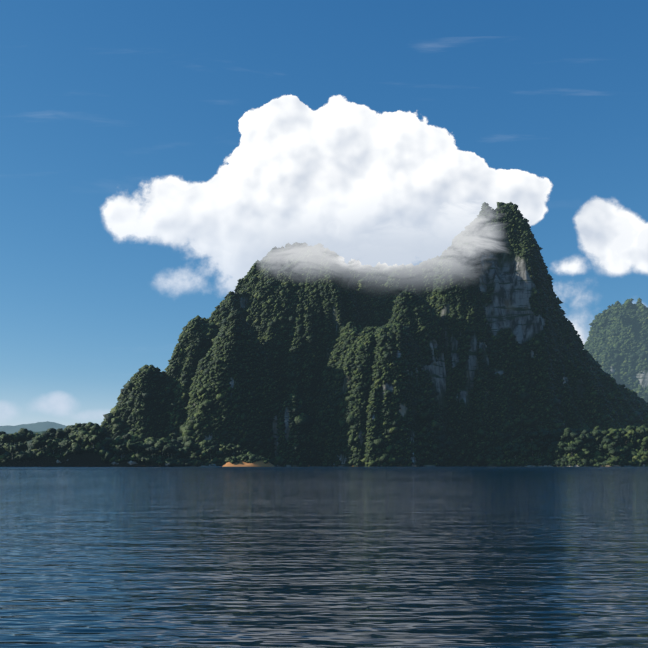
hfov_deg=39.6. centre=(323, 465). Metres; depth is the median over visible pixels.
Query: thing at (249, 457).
islet bush crowns
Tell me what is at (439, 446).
trees
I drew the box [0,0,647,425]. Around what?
sky
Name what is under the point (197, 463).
shoreline rocks
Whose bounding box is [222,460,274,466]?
beach
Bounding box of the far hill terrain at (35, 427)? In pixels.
[0,421,65,433]
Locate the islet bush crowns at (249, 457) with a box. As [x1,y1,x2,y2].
[224,451,270,463]
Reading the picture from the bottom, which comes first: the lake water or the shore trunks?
the lake water
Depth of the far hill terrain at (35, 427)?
14002.27 m
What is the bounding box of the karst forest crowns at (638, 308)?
[583,298,647,402]
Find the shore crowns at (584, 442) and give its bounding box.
[0,422,647,460]
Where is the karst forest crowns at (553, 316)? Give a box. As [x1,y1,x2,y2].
[0,202,647,466]
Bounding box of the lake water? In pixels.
[0,466,647,647]
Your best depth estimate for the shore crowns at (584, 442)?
1256.84 m
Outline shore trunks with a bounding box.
[1,430,644,463]
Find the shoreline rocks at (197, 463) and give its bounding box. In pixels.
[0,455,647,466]
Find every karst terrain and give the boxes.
[0,203,646,466]
[587,302,647,400]
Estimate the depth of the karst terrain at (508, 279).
1473.89 m
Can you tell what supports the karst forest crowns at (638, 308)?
on the karst terrain at (642, 378)

